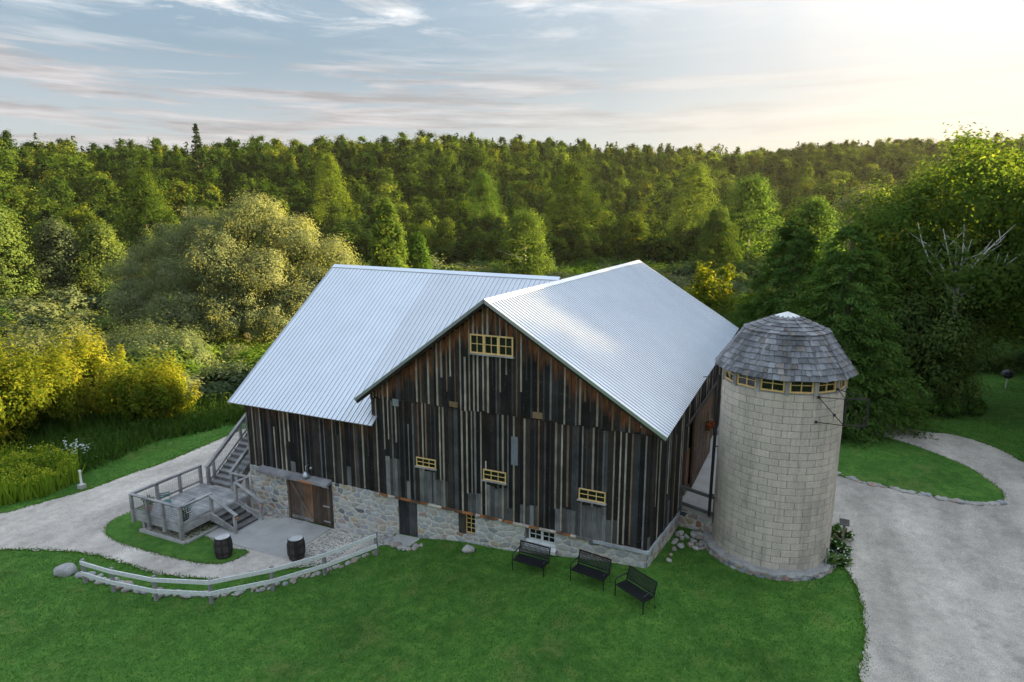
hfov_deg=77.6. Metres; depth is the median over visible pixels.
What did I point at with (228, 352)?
meadow shrub
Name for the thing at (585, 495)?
window
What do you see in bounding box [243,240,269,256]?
forest tree
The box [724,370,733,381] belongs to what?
window
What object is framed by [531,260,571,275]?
meadow shrub
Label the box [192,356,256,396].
meadow shrub
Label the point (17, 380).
golden shrub
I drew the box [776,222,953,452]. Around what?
cedar tree
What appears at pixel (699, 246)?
maple tree
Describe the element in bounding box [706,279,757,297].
meadow shrub
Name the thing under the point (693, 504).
ramp platform
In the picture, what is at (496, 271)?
meadow shrub
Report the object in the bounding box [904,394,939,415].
garden shrub
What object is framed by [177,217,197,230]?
forest tree
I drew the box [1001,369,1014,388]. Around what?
kettle grill
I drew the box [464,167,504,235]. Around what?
maple tree
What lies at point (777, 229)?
maple tree
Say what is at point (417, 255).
poplar tree
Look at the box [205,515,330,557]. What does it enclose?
concrete patio
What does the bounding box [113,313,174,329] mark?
meadow shrub
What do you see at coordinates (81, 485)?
marker post
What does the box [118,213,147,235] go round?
forest tree
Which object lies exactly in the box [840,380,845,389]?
window
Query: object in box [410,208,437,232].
maple tree
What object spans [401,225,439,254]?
golden tree
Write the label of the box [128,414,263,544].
deck
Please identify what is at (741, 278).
meadow shrub
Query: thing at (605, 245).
maple tree
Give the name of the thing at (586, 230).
maple tree
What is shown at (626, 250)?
maple tree
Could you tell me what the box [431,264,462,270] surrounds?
meadow shrub
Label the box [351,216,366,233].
golden tree
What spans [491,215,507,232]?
aspen tree
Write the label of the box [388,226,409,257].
golden tree
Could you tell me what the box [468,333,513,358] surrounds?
window
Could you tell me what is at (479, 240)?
maple tree
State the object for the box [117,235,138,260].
maple tree
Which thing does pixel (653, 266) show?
meadow shrub
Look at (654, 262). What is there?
meadow shrub
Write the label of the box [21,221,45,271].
maple tree
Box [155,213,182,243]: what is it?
maple tree
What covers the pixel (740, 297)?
meadow shrub
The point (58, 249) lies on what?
aspen tree
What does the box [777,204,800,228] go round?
maple tree
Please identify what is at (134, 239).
golden tree
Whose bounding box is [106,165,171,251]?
maple tree
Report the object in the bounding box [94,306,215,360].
silver shrub
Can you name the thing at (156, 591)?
rail fence
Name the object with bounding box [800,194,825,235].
forest tree
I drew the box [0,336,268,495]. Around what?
tall grass
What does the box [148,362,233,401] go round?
meadow shrub
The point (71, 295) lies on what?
meadow shrub
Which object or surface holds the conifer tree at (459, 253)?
on the ground at (450, 568)
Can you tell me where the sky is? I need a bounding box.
[0,0,1023,153]
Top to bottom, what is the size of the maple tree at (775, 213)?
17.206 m
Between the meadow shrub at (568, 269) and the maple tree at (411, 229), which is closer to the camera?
the meadow shrub at (568, 269)
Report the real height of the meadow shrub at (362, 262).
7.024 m
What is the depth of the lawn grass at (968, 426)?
36.06 m
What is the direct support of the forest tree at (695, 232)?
on the ground at (450, 568)
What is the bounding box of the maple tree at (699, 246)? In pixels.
[693,230,714,261]
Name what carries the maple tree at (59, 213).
on the ground at (450, 568)
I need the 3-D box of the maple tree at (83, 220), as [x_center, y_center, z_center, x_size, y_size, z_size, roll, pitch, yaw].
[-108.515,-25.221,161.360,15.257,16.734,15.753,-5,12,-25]
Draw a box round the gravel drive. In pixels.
[830,416,1023,681]
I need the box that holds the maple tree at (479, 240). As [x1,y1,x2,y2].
[461,231,500,265]
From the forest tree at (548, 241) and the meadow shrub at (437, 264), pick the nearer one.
the meadow shrub at (437, 264)
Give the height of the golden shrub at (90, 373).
7.434 m
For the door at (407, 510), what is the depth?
27.62 m
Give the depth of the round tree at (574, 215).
182.68 m
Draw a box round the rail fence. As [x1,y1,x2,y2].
[79,531,377,603]
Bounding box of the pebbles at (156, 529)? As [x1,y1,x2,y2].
[143,520,217,540]
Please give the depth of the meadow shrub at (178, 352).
53.08 m
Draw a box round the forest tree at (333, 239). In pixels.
[324,228,343,264]
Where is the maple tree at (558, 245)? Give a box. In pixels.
[544,234,573,267]
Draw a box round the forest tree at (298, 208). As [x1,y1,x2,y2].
[285,201,322,232]
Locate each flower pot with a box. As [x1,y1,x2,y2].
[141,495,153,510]
[176,507,190,521]
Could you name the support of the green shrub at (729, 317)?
on the ground at (450, 568)
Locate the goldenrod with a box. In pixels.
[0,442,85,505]
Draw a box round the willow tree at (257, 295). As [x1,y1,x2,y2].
[93,188,364,342]
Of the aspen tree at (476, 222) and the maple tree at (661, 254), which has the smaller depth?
the maple tree at (661, 254)
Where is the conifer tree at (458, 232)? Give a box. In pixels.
[453,224,470,252]
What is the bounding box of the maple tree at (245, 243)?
[238,234,254,252]
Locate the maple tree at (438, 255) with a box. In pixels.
[428,249,448,266]
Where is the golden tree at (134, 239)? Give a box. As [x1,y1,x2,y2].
[121,228,143,251]
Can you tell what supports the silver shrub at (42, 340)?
on the ground at (450, 568)
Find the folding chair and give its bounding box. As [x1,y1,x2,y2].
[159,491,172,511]
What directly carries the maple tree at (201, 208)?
on the ground at (450, 568)
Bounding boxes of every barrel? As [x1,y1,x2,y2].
[213,533,232,558]
[287,534,305,560]
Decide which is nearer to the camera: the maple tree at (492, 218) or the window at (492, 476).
the window at (492, 476)
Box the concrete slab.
[389,534,419,546]
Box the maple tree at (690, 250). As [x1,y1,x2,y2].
[682,245,697,261]
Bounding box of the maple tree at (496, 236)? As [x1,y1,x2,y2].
[472,228,516,264]
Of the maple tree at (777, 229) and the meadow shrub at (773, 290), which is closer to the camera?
the meadow shrub at (773, 290)
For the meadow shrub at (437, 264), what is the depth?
144.84 m
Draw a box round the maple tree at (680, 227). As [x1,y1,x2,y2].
[668,221,692,247]
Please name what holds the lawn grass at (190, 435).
on the ground at (450, 568)
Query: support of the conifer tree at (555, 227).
on the ground at (450, 568)
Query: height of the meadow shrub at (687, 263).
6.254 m
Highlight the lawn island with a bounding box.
[838,429,1003,501]
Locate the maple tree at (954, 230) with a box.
[908,174,1003,309]
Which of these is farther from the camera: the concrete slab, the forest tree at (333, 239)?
the forest tree at (333, 239)
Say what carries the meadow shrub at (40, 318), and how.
on the ground at (450, 568)
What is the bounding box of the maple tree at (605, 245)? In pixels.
[593,239,616,261]
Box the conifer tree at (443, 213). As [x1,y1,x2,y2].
[436,211,450,227]
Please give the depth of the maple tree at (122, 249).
143.57 m
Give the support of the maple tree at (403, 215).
on the ground at (450, 568)
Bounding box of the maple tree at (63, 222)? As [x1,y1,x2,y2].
[30,215,78,265]
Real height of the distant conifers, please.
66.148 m
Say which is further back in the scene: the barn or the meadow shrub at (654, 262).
the meadow shrub at (654, 262)
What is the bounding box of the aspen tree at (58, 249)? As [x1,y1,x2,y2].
[18,215,93,290]
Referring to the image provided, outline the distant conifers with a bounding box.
[0,129,1023,241]
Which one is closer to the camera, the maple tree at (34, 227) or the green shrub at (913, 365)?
the green shrub at (913, 365)
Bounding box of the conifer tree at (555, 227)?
[550,220,559,247]
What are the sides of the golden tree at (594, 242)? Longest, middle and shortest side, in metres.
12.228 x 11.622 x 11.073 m
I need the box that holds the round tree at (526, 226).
[489,207,556,275]
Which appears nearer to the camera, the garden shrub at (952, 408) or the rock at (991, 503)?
the rock at (991, 503)
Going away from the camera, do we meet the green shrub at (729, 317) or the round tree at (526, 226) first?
the green shrub at (729, 317)
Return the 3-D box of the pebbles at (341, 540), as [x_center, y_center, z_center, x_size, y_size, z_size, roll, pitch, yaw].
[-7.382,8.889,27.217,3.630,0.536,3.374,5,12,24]
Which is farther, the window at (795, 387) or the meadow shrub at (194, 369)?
the meadow shrub at (194, 369)
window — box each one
[415,456,436,470]
[466,514,474,533]
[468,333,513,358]
[481,469,506,484]
[523,528,555,554]
[577,488,606,505]
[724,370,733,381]
[737,374,755,388]
[760,379,784,392]
[789,382,813,393]
[818,381,836,393]
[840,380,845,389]
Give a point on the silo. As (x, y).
(787, 375)
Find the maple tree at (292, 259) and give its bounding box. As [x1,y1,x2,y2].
[279,240,299,266]
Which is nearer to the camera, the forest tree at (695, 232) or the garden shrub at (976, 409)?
the garden shrub at (976, 409)
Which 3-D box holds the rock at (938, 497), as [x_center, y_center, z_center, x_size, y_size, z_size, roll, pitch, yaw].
[18.044,6.636,26.883,0.356,0.191,0.390,19,12,39]
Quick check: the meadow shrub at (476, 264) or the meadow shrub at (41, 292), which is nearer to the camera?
the meadow shrub at (41, 292)
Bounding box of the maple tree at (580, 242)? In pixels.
[568,233,594,265]
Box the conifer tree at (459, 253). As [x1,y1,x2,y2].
[451,236,466,265]
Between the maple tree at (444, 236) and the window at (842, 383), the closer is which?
the window at (842, 383)
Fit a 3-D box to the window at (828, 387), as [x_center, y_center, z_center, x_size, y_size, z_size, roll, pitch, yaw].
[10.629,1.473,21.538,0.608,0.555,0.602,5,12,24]
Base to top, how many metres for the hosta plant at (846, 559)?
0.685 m
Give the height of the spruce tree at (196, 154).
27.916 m
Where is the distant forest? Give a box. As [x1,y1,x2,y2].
[0,130,1023,237]
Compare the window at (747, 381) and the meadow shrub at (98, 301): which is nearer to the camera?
the window at (747, 381)
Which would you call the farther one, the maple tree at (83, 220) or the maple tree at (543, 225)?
the maple tree at (543, 225)
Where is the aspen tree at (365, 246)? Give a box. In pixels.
[358,228,371,262]
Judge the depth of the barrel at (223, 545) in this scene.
26.76 m
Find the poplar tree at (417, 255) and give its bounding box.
[404,229,432,269]
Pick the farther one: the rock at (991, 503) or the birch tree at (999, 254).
the birch tree at (999, 254)
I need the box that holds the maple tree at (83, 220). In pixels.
[69,209,113,239]
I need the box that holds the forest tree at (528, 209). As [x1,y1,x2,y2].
[515,202,537,224]
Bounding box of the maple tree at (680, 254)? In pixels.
[663,237,688,266]
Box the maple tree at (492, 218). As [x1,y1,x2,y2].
[482,211,496,233]
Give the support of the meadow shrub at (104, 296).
on the ground at (450, 568)
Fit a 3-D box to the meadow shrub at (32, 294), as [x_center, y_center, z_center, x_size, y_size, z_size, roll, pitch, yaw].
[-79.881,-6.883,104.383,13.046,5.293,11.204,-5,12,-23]
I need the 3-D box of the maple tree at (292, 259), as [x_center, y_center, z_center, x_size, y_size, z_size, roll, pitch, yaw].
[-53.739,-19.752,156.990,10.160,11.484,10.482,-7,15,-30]
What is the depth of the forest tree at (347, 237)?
159.61 m
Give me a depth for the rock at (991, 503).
26.23 m
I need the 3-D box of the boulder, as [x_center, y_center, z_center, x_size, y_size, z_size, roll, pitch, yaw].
[-18.223,9.403,26.041,0.859,0.631,0.679,0,11,-2]
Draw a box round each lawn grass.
[0,442,864,681]
[146,410,244,450]
[838,356,1023,500]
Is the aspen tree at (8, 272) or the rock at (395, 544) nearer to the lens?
the rock at (395, 544)
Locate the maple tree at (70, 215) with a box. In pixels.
[53,207,85,239]
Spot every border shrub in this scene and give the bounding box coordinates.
[973,344,1018,370]
[1010,345,1023,370]
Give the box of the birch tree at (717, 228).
[687,204,746,272]
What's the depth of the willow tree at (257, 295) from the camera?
75.38 m
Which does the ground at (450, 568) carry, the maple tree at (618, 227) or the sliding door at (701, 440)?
the maple tree at (618, 227)
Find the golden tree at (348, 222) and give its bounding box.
[332,216,371,264]
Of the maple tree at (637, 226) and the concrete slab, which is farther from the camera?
the maple tree at (637, 226)
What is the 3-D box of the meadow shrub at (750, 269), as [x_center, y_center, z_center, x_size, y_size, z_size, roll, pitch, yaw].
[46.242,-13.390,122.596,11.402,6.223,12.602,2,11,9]
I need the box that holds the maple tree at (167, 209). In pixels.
[153,204,177,219]
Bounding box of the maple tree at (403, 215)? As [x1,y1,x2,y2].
[395,203,419,230]
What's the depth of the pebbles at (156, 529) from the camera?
29.22 m
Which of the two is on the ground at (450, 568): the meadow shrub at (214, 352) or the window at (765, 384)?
the meadow shrub at (214, 352)
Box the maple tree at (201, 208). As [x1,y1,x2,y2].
[191,200,214,225]
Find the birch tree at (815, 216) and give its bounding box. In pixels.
[762,192,845,281]
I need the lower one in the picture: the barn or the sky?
the barn
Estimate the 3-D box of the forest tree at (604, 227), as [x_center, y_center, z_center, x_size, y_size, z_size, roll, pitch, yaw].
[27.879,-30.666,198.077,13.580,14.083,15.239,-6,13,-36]
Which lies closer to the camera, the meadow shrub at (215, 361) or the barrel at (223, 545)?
the barrel at (223, 545)
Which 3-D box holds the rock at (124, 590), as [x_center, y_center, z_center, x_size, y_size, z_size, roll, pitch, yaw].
[-14.904,9.617,24.707,0.437,0.216,0.341,-16,9,-19]
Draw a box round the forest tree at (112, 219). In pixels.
[100,211,125,237]
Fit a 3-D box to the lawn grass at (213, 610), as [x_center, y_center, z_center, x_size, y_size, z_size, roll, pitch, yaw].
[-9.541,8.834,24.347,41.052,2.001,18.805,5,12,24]
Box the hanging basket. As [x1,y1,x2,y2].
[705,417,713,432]
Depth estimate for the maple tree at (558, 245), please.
168.15 m
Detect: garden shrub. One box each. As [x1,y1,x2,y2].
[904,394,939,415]
[929,388,967,416]
[960,395,989,414]
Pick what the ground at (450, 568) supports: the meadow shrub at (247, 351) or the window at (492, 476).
the meadow shrub at (247, 351)
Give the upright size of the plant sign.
1.160 m
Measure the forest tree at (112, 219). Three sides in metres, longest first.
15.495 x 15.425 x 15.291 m
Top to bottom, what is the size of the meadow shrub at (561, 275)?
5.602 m
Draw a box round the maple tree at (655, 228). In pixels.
[644,223,674,240]
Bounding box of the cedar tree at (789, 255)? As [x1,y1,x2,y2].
[727,217,863,387]
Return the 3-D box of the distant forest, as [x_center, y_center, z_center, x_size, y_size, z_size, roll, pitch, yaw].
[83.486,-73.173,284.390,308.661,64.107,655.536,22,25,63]
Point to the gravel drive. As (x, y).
(940, 585)
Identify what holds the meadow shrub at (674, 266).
on the ground at (450, 568)
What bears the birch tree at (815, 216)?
on the ground at (450, 568)
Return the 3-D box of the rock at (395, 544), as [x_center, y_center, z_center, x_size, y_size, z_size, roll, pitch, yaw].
[-4.830,8.610,26.848,0.380,0.277,0.342,-4,12,-20]
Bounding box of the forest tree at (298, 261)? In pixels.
[285,244,322,274]
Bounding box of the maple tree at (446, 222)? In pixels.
[432,216,468,253]
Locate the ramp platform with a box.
[678,436,717,531]
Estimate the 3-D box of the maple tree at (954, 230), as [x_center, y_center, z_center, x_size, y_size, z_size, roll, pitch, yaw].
[41.127,-7.163,56.188,13.203,16.510,13.363,5,12,24]
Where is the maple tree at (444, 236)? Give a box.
[431,223,456,264]
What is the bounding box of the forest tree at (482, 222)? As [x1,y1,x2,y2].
[467,217,494,234]
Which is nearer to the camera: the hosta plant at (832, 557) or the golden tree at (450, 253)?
the hosta plant at (832, 557)
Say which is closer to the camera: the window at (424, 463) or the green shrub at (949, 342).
the window at (424, 463)
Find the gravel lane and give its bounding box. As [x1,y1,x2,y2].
[0,428,393,578]
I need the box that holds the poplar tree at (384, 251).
[367,195,410,267]
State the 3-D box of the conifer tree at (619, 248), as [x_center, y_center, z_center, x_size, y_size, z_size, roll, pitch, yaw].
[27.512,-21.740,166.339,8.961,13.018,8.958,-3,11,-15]
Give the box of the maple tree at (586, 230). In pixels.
[581,225,591,236]
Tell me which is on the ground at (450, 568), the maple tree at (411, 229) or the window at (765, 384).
the maple tree at (411, 229)
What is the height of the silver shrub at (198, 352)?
5.602 m
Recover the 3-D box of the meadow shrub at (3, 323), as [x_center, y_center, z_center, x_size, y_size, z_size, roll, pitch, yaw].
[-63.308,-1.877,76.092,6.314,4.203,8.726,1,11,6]
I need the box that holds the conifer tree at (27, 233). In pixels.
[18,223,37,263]
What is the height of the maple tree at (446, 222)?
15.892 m
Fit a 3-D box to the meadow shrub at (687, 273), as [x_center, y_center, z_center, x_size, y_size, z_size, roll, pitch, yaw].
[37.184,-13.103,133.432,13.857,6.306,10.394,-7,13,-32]
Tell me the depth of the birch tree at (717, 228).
129.92 m
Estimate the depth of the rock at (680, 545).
24.66 m
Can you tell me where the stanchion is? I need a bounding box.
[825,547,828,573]
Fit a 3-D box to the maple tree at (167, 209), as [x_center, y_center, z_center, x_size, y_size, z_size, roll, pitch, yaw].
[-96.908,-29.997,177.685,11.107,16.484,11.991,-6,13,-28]
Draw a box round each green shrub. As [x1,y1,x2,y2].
[710,293,775,332]
[840,294,944,399]
[873,251,1004,417]
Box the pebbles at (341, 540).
[290,530,386,567]
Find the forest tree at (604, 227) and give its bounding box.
[591,221,611,240]
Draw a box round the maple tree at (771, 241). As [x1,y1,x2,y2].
[763,231,778,249]
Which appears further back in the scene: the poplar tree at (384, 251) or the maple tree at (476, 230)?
the maple tree at (476, 230)
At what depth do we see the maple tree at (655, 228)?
182.05 m
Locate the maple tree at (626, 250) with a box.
[612,243,639,259]
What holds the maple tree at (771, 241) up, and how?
on the ground at (450, 568)
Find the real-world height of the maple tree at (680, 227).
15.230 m
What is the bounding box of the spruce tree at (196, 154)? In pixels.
[190,123,208,199]
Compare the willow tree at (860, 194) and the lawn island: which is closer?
the lawn island
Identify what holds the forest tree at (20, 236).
on the ground at (450, 568)
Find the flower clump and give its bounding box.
[30,432,108,468]
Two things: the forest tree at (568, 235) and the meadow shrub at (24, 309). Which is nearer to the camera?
the meadow shrub at (24, 309)
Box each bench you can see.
[512,540,550,576]
[570,549,611,590]
[615,565,657,613]
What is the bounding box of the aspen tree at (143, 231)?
[136,226,154,260]
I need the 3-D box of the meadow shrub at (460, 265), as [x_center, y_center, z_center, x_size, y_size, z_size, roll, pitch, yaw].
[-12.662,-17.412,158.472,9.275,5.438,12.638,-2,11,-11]
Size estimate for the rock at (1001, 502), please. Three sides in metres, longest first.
0.438 x 0.401 x 0.219 m
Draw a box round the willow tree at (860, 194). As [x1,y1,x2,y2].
[824,180,905,258]
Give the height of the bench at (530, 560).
0.929 m
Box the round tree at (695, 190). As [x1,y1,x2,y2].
[664,158,722,245]
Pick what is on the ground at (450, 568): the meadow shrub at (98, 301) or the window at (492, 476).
the meadow shrub at (98, 301)
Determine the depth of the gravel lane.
29.84 m
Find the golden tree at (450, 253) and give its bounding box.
[434,239,469,265]
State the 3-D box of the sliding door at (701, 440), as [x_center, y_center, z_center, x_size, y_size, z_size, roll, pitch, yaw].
[8.848,4.346,29.550,0.082,3.210,5.148,5,12,25]
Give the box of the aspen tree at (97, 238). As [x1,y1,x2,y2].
[68,217,128,298]
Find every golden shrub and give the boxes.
[0,312,86,447]
[0,329,17,371]
[11,323,138,418]
[98,343,201,421]
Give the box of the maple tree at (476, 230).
[468,226,482,239]
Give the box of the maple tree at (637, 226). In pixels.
[609,211,652,259]
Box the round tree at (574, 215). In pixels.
[539,157,613,243]
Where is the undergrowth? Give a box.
[0,278,1023,413]
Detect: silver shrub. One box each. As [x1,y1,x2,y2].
[0,299,109,362]
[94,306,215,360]
[110,326,217,371]
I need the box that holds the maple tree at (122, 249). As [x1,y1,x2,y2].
[107,238,134,262]
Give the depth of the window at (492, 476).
25.17 m
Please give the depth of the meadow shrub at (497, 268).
146.46 m
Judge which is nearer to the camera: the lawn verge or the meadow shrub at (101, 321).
the lawn verge
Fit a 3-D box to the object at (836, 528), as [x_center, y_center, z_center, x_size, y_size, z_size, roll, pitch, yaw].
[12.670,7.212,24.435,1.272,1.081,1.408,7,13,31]
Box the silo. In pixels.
[702,311,869,580]
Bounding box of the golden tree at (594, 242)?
[575,232,612,261]
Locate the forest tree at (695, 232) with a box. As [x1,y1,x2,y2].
[676,222,704,257]
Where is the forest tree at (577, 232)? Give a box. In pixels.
[566,227,583,265]
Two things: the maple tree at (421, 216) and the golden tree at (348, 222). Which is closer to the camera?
the golden tree at (348, 222)
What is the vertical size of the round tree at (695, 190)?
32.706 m
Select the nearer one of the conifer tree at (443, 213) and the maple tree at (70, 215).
the maple tree at (70, 215)
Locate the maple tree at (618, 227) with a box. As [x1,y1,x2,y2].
[602,212,635,256]
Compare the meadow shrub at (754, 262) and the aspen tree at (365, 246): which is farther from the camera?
the aspen tree at (365, 246)
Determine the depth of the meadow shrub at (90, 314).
94.65 m
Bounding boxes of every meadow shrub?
[0,266,53,290]
[0,286,59,301]
[0,291,70,323]
[0,304,28,323]
[0,316,18,334]
[5,309,55,332]
[24,288,88,301]
[31,284,103,314]
[57,308,103,323]
[88,293,115,312]
[88,314,123,333]
[96,283,174,311]
[100,341,201,380]
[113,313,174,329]
[138,358,218,379]
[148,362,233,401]
[192,352,229,370]
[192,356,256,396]
[204,343,223,360]
[217,343,253,360]
[229,343,271,368]
[243,352,263,368]
[351,256,373,265]
[396,253,459,268]
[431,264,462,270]
[449,261,472,270]
[453,256,503,270]
[461,262,491,271]
[469,265,519,273]
[482,259,519,273]
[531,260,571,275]
[540,262,584,275]
[543,269,576,278]
[564,254,620,270]
[573,261,609,273]
[596,257,626,264]
[596,259,621,268]
[611,254,636,264]
[625,254,660,267]
[645,261,668,269]
[655,257,705,278]
[661,264,701,289]
[662,269,695,290]
[666,257,713,266]
[699,264,751,287]
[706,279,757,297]
[725,255,776,284]
[728,290,768,304]
[733,251,769,266]
[763,284,781,294]
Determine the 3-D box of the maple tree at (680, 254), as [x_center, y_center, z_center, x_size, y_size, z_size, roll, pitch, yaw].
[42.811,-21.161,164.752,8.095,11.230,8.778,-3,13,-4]
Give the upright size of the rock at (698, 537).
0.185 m
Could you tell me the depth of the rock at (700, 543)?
24.76 m
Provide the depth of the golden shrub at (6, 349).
46.76 m
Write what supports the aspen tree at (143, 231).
on the ground at (450, 568)
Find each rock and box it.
[121,588,130,592]
[393,542,401,547]
[462,544,474,552]
[676,543,683,548]
[690,530,696,537]
[695,535,702,539]
[697,540,704,546]
[935,495,944,500]
[975,501,983,505]
[988,501,996,505]
[996,500,1006,504]
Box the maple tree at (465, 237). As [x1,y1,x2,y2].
[455,223,472,252]
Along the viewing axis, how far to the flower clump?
36.92 m
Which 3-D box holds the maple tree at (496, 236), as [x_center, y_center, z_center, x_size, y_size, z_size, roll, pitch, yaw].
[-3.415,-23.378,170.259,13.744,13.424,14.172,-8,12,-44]
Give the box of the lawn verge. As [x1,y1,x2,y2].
[105,503,247,563]
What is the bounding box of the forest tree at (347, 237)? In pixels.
[313,224,367,265]
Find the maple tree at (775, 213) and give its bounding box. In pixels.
[765,207,784,241]
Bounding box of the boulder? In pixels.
[53,563,77,576]
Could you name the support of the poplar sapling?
on the ground at (450, 568)
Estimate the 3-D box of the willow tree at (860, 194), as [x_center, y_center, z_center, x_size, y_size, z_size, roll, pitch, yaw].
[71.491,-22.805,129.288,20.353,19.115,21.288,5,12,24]
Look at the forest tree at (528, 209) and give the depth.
196.97 m
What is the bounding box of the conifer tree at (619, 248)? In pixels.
[607,233,629,261]
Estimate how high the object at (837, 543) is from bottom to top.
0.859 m
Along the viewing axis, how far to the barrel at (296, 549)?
26.60 m
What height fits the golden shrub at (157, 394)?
6.191 m
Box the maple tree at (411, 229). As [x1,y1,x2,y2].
[398,220,435,262]
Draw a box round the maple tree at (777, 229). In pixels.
[766,222,782,248]
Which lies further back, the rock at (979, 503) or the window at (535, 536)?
the rock at (979, 503)
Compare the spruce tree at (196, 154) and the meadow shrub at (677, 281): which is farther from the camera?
the spruce tree at (196, 154)
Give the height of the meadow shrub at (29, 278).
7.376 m
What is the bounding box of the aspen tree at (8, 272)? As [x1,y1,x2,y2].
[0,203,51,303]
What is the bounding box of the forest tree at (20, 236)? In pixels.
[7,225,31,253]
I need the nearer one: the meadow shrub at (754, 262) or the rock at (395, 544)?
the rock at (395, 544)
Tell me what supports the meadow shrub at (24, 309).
on the ground at (450, 568)
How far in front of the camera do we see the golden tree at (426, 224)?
187.32 m
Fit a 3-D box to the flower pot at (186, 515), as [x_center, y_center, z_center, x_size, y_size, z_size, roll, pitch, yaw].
[-14.759,7.771,28.652,0.684,0.712,0.716,-4,12,-21]
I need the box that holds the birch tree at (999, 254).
[806,121,1023,399]
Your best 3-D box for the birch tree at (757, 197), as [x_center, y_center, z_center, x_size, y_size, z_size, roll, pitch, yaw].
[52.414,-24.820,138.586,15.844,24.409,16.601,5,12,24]
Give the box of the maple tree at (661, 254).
[635,229,684,265]
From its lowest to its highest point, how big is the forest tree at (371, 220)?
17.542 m
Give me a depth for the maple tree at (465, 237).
188.37 m
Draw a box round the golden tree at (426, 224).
[419,219,435,231]
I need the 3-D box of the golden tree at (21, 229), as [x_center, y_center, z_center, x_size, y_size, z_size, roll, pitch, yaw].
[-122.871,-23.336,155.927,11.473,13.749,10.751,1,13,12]
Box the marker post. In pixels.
[77,470,86,489]
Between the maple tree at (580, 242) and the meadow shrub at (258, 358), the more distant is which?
the maple tree at (580, 242)
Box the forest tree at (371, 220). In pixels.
[364,213,380,231]
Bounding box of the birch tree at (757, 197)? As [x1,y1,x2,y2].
[717,171,784,264]
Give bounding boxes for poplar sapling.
[683,260,773,319]
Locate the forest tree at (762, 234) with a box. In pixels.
[746,215,772,252]
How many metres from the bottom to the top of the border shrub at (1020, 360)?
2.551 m
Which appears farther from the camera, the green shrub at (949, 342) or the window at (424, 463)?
the green shrub at (949, 342)
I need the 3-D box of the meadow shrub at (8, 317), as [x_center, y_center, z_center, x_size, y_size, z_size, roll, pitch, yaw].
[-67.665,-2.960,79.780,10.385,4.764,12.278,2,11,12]
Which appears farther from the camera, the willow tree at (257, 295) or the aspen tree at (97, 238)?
the aspen tree at (97, 238)
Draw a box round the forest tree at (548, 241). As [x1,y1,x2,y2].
[514,226,565,267]
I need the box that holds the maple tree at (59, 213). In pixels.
[54,210,67,222]
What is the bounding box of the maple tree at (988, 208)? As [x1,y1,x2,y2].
[953,136,1023,309]
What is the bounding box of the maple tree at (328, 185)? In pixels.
[307,150,355,233]
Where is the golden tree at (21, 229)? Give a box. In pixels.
[0,222,34,246]
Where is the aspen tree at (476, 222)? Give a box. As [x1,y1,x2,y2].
[470,215,484,248]
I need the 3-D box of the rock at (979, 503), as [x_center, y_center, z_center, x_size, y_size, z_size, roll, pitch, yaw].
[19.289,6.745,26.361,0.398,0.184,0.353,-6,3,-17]
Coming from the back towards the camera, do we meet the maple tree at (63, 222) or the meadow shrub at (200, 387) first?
the maple tree at (63, 222)
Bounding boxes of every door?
[289,480,314,522]
[313,485,330,525]
[399,500,417,536]
[689,390,713,487]
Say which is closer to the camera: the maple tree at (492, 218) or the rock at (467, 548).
the rock at (467, 548)
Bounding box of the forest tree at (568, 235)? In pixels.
[553,228,585,266]
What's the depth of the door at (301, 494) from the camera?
30.10 m
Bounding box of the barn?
[227,260,738,568]
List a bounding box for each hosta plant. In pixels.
[823,547,853,568]
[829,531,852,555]
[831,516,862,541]
[836,547,853,565]
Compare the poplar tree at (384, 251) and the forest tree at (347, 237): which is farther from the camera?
the forest tree at (347, 237)
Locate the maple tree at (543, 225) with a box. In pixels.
[539,220,552,239]
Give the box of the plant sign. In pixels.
[839,518,849,539]
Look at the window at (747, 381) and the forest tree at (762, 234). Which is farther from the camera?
the forest tree at (762, 234)
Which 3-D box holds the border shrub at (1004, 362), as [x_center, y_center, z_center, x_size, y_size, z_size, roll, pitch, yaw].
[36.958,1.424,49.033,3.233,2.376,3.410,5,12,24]
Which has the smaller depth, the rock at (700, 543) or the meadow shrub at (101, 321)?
the rock at (700, 543)
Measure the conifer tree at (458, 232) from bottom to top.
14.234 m
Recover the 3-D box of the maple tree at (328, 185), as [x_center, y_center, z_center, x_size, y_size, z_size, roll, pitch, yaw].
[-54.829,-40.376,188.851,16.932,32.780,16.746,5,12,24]
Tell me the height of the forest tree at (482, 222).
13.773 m
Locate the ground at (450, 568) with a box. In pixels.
[0,166,1023,681]
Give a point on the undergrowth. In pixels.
(272, 340)
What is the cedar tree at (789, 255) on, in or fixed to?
on the ground at (450, 568)
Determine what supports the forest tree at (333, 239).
on the ground at (450, 568)
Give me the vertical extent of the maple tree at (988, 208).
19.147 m

